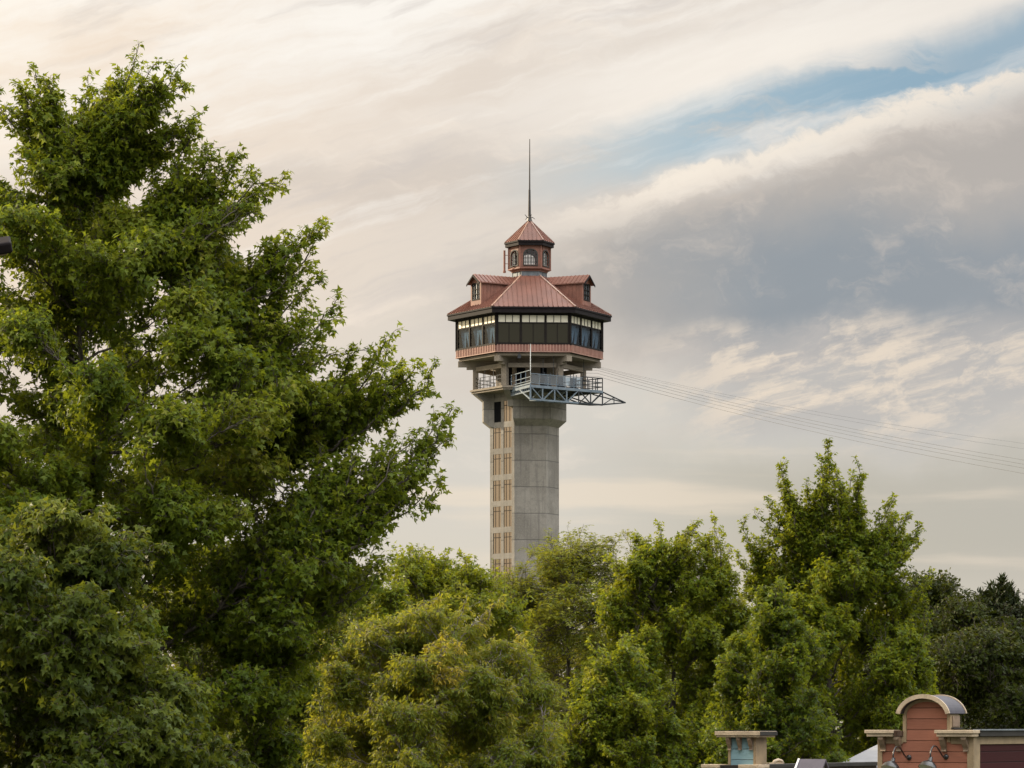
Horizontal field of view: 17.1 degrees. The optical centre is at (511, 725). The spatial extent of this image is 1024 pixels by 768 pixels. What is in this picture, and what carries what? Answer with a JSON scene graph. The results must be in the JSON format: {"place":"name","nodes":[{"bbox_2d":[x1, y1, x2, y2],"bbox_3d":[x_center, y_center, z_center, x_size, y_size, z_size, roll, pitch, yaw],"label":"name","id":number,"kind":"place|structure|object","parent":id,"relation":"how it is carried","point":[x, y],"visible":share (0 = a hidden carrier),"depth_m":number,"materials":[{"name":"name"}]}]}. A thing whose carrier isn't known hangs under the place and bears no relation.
{"place":"outdoors","nodes":[
{"label":"outdoors","id":0,"kind":"place"},
{"bbox_2d":[342,540,546,767],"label":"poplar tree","id":1,"kind":"object","parent":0,"point":[417,577],"visible":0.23,"depth_m":97.25,"materials":[{"name":"green plant"}]},
{"bbox_2d":[0,0,1023,729],"label":"sky","id":2,"kind":"structure","parent":0,"point":[812,205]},
{"bbox_2d":[701,730,877,767],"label":"shop building","id":3,"kind":"structure","parent":0,"point":[747,749],"depth_m":73.17,"materials":[{"name":"blue"}]},
{"bbox_2d":[794,758,828,767],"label":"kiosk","id":4,"kind":"object","parent":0,"point":[811,763],"visible":1,"depth_m":66.44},
{"bbox_2d":[844,744,877,767],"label":"shed","id":5,"kind":"structure","parent":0,"point":[870,754],"depth_m":81.84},
{"bbox_2d":[864,694,1023,767],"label":"shop building","id":6,"kind":"structure","parent":0,"point":[929,721],"depth_m":68.56,"materials":[{"name":"red"}]},
{"bbox_2d":[881,746,911,767],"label":"gooseneck lamp","id":7,"kind":"object","parent":6,"relation":"attached to","point":[892,763],"visible":1,"depth_m":67.99,"materials":[{"name":"black metal"}]},
{"bbox_2d":[918,745,948,767],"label":"gooseneck lamp","id":8,"kind":"object","parent":6,"relation":"attached to","point":[928,763],"visible":1,"depth_m":67.58,"materials":[{"name":"black metal"}]},
{"bbox_3d":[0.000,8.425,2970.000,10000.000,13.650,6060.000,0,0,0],"label":"ground","id":9,"kind":"structure","parent":0,"visible":0},
{"bbox_2d":[0,236,12,255],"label":"street lamp","id":10,"kind":"object","parent":9,"relation":"on","point":[5,246],"visible":1,"depth_m":29.90,"materials":[{"name":"black metal"}]},
{"bbox_2d":[0,494,258,767],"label":"maple tree","id":11,"kind":"object","parent":9,"relation":"on","point":[102,701],"visible":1,"depth_m":55.43,"materials":[{"name":"green plant"}]},
{"bbox_2d":[0,40,462,767],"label":"maple tree","id":12,"kind":"object","parent":9,"relation":"on","point":[256,420],"visible":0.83,"depth_m":64.27,"materials":[{"name":"green plant"}]},
{"bbox_2d":[116,573,386,759],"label":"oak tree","id":13,"kind":"object","parent":9,"relation":"on","point":[337,629],"visible":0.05,"depth_m":94.61,"materials":[{"name":"green plant"}]},
{"bbox_2d":[219,667,360,767],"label":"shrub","id":14,"kind":"object","parent":9,"relation":"on","point":[299,718],"visible":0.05,"depth_m":83.22,"materials":[{"name":"green plant"}]},
{"bbox_2d":[297,590,569,767],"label":"maple tree","id":15,"kind":"object","parent":9,"relation":"on","point":[434,680],"visible":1,"depth_m":71.16,"materials":[{"name":"green plant"}]},
{"bbox_2d":[447,139,625,728],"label":"observation tower","id":16,"kind":"structure","parent":9,"relation":"on","point":[526,334],"depth_m":317.17,"materials":[{"name":"concrete"}]},
{"bbox_2d":[458,320,468,328],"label":"upper window","id":17,"kind":"structure","parent":16,"relation":"in","point":[462,324],"depth_m":318.74,"materials":[{"name":"beige glass"}]},
{"bbox_2d":[461,330,468,347],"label":"lower window","id":18,"kind":"structure","parent":16,"relation":"in","point":[464,333],"depth_m":319.05,"materials":[{"name":"blue glass"}]},
{"bbox_2d":[457,313,494,349],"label":"window frame","id":19,"kind":"structure","parent":16,"relation":"in","point":[483,316],"depth_m":317.11,"materials":[{"name":"black metal"}]},
{"bbox_2d":[471,318,481,325],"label":"upper window","id":20,"kind":"structure","parent":16,"relation":"in","point":[474,322],"depth_m":316.80,"materials":[{"name":"beige glass"}]},
{"bbox_2d":[473,327,481,345],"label":"lower window","id":21,"kind":"structure","parent":16,"relation":"in","point":[477,331],"depth_m":317.18,"materials":[{"name":"blue glass"}]},
{"bbox_2d":[484,316,493,323],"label":"upper window","id":22,"kind":"structure","parent":16,"relation":"in","point":[490,319],"depth_m":315.02,"materials":[{"name":"beige glass"}]},
{"bbox_2d":[486,325,493,342],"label":"lower window","id":23,"kind":"structure","parent":16,"relation":"in","point":[490,329],"depth_m":315.33,"materials":[{"name":"blue glass"}]},
{"bbox_2d":[493,428,500,448],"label":"shaft window","id":24,"kind":"structure","parent":16,"relation":"in","point":[496,431],"depth_m":318.97,"materials":[{"name":"beige glass"}]},
{"bbox_2d":[493,454,500,474],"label":"shaft window","id":25,"kind":"structure","parent":16,"relation":"in","point":[497,457],"depth_m":318.89,"materials":[{"name":"beige glass"}]},
{"bbox_2d":[493,480,500,500],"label":"shaft window","id":26,"kind":"structure","parent":16,"relation":"in","point":[496,484],"depth_m":318.89,"materials":[{"name":"brown metal"}]},
{"bbox_2d":[493,507,500,527],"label":"shaft window","id":27,"kind":"structure","parent":16,"relation":"in","point":[496,510],"depth_m":318.97,"materials":[{"name":"brown metal"}]},
{"bbox_2d":[493,533,500,553],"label":"shaft window","id":28,"kind":"structure","parent":16,"relation":"in","point":[496,536],"depth_m":318.97,"materials":[{"name":"brown metal"}]},
{"bbox_2d":[493,559,500,579],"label":"shaft window","id":29,"kind":"structure","parent":16,"relation":"in","point":[495,560],"depth_m":318.89,"materials":[{"name":"brown metal"}]},
{"bbox_2d":[504,401,511,421],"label":"shaft window","id":30,"kind":"structure","parent":16,"relation":"in","point":[507,410],"depth_m":317.80,"materials":[{"name":"beige glass"}]},
{"bbox_2d":[504,427,511,447],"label":"shaft window","id":31,"kind":"structure","parent":16,"relation":"in","point":[507,430],"depth_m":317.80,"materials":[{"name":"beige glass"}]},
{"bbox_2d":[504,453,511,473],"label":"shaft window","id":32,"kind":"structure","parent":16,"relation":"in","point":[508,456],"depth_m":317.65,"materials":[{"name":"beige glass"}]},
{"bbox_2d":[504,479,511,500],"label":"shaft window","id":33,"kind":"structure","parent":16,"relation":"in","point":[507,483],"depth_m":317.65,"materials":[{"name":"brown metal"}]},
{"bbox_2d":[504,506,511,526],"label":"shaft window","id":34,"kind":"structure","parent":16,"relation":"in","point":[507,509],"depth_m":317.80,"materials":[{"name":"brown metal"}]},
{"bbox_2d":[504,532,511,552],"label":"shaft window","id":35,"kind":"structure","parent":16,"relation":"in","point":[507,535],"depth_m":317.65,"materials":[{"name":"brown metal"}]},
{"bbox_2d":[504,558,511,576],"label":"shaft window","id":36,"kind":"structure","parent":16,"relation":"in","point":[507,562],"depth_m":317.80,"materials":[{"name":"brown metal"}]},
{"bbox_2d":[498,315,519,321],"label":"upper window","id":37,"kind":"structure","parent":16,"relation":"in","point":[501,318],"depth_m":314.02,"materials":[{"name":"beige glass"}]},
{"bbox_2d":[498,323,519,341],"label":"lower window","id":38,"kind":"structure","parent":16,"relation":"in","point":[507,332],"depth_m":314.02,"materials":[{"name":"black glass"}]},
{"bbox_2d":[510,250,517,266],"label":"lantern window","id":39,"kind":"structure","parent":16,"relation":"in","point":[513,255],"depth_m":319.13,"materials":[{"name":"grey glass"}]},
{"bbox_2d":[524,254,534,263],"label":"lantern window","id":40,"kind":"structure","parent":16,"relation":"in","point":[525,262],"depth_m":321.63,"materials":[{"name":"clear glass"}]},
{"bbox_2d":[523,248,537,265],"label":"lantern window","id":41,"kind":"structure","parent":16,"relation":"in","point":[530,249],"depth_m":318.27,"materials":[{"name":"grey glass"}]},
{"bbox_2d":[497,313,568,343],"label":"window frame","id":42,"kind":"structure","parent":16,"relation":"in","point":[545,322],"depth_m":314.10,"materials":[{"name":"black metal"}]},
{"bbox_2d":[522,315,543,321],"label":"upper window","id":43,"kind":"structure","parent":16,"relation":"in","point":[525,318],"depth_m":314.10,"materials":[{"name":"beige glass"}]},
{"bbox_2d":[522,323,543,342],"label":"lower window","id":44,"kind":"structure","parent":16,"relation":"in","point":[531,333],"depth_m":314.10,"materials":[{"name":"black glass"}]},
{"bbox_2d":[542,250,549,267],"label":"lantern window","id":45,"kind":"structure","parent":16,"relation":"in","point":[543,255],"depth_m":319.32,"materials":[{"name":"grey glass"}]},
{"bbox_2d":[547,315,567,321],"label":"upper window","id":46,"kind":"structure","parent":16,"relation":"in","point":[550,318],"depth_m":314.25,"materials":[{"name":"beige glass"}]},
{"bbox_2d":[547,324,567,342],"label":"lower window","id":47,"kind":"structure","parent":16,"relation":"in","point":[556,333],"depth_m":314.25,"materials":[{"name":"black glass"}]},
{"bbox_2d":[572,326,578,343],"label":"lower window","id":48,"kind":"structure","parent":16,"relation":"in","point":[575,331],"depth_m":315.99,"materials":[{"name":"blue glass"}]},
{"bbox_2d":[572,316,579,324],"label":"upper window","id":49,"kind":"structure","parent":16,"relation":"in","point":[576,320],"depth_m":315.33,"materials":[{"name":"beige glass"}]},
{"bbox_2d":[582,328,589,345],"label":"lower window","id":50,"kind":"structure","parent":16,"relation":"in","point":[585,333],"depth_m":317.96,"materials":[{"name":"blue glass"}]},
{"bbox_2d":[582,319,590,326],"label":"upper window","id":51,"kind":"structure","parent":16,"relation":"in","point":[585,322],"depth_m":317.42,"materials":[{"name":"beige glass"}]},
{"bbox_2d":[572,314,601,350],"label":"window frame","id":52,"kind":"structure","parent":16,"relation":"in","point":[591,328],"depth_m":318.19,"materials":[{"name":"black metal"}]},
{"bbox_2d":[593,331,598,348],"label":"lower window","id":53,"kind":"structure","parent":16,"relation":"in","point":[595,335],"depth_m":319.91,"materials":[{"name":"blue glass"}]},
{"bbox_2d":[593,321,600,329],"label":"upper window","id":54,"kind":"structure","parent":16,"relation":"in","point":[597,325],"depth_m":319.44,"materials":[{"name":"beige glass"}]},
{"bbox_2d":[563,372,1020,467],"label":"zip line cable","id":55,"kind":"object","parent":16,"relation":"attached to","point":[809,426],"visible":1,"depth_m":291.05,"materials":[{"name":"metal"}]},
{"bbox_2d":[565,369,1019,463],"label":"zip line cable","id":56,"kind":"object","parent":16,"relation":"attached to","point":[807,422],"visible":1,"depth_m":292.86,"materials":[{"name":"metal"}]},
{"bbox_2d":[568,364,1017,442],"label":"zip line cable","id":57,"kind":"object","parent":16,"relation":"attached to","point":[798,408],"visible":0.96,"depth_m":308.88,"materials":[{"name":"metal"}]},
{"bbox_2d":[577,367,1020,459],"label":"zip line cable","id":58,"kind":"object","parent":16,"relation":"attached to","point":[803,418],"visible":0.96,"depth_m":293.17,"materials":[{"name":"metal"}]},
{"bbox_2d":[580,366,1021,448],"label":"zip line cable","id":59,"kind":"object","parent":16,"relation":"attached to","point":[803,412],"visible":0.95,"depth_m":308.72,"materials":[{"name":"metal"}]},
{"bbox_2d":[597,376,1023,473],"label":"zip line cable","id":60,"kind":"object","parent":16,"relation":"attached to","point":[817,432],"visible":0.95,"depth_m":287.51,"materials":[{"name":"metal"}]},
{"bbox_2d":[476,567,610,730],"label":"oak tree","id":61,"kind":"object","parent":9,"relation":"on","point":[562,653],"visible":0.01,"depth_m":117.83,"materials":[{"name":"green plant"}]},
{"bbox_2d":[471,523,681,738],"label":"walnut tree","id":62,"kind":"object","parent":9,"relation":"on","point":[566,574],"visible":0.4,"depth_m":107.20,"materials":[{"name":"green plant"}]},
{"bbox_2d":[556,631,704,767],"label":"sweetgum tree","id":63,"kind":"object","parent":9,"relation":"on","point":[618,700],"visible":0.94,"depth_m":79.25,"materials":[{"name":"green plant"}]},
{"bbox_2d":[564,510,753,767],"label":"sweetgum tree","id":64,"kind":"object","parent":9,"relation":"on","point":[666,599],"visible":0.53,"depth_m":94.25,"materials":[{"name":"green plant"}]},
{"bbox_2d":[644,596,730,763],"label":"oak tree","id":65,"kind":"object","parent":9,"relation":"on","point":[678,695],"visible":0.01,"depth_m":127.36,"materials":[{"name":"green plant"}]},
{"bbox_2d":[696,575,850,767],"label":"sweetgum tree","id":66,"kind":"object","parent":9,"relation":"on","point":[785,651],"visible":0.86,"depth_m":81.38,"materials":[{"name":"green plant"}]},
{"bbox_2d":[692,680,858,764],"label":"oak tree","id":67,"kind":"object","parent":9,"relation":"on","point":[838,717],"depth_m":95.97,"materials":[{"name":"green plant"}]},
{"bbox_2d":[699,437,939,760],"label":"sweetgum tree","id":68,"kind":"object","parent":9,"relation":"on","point":[838,573],"visible":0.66,"depth_m":89.34,"materials":[{"name":"green plant"}]},
{"bbox_2d":[858,565,992,726],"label":"oak tree","id":69,"kind":"object","parent":9,"relation":"on","point":[938,591],"visible":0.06,"depth_m":117.79,"materials":[{"name":"green plant"}]},
{"bbox_2d":[863,588,1023,733],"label":"oak tree","id":70,"kind":"object","parent":9,"relation":"on","point":[962,647],"visible":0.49,"depth_m":102.33,"materials":[{"name":"green plant"}]},
{"bbox_2d":[960,588,1023,729],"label":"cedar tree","id":71,"kind":"object","parent":9,"relation":"on","point":[1017,611],"visible":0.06,"depth_m":111.98,"materials":[{"name":"green plant"}]},
{"bbox_2d":[970,572,1023,702],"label":"pine tree","id":72,"kind":"object","parent":9,"relation":"on","point":[1001,590],"visible":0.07,"depth_m":125.55,"materials":[{"name":"green plant"}]}
]}

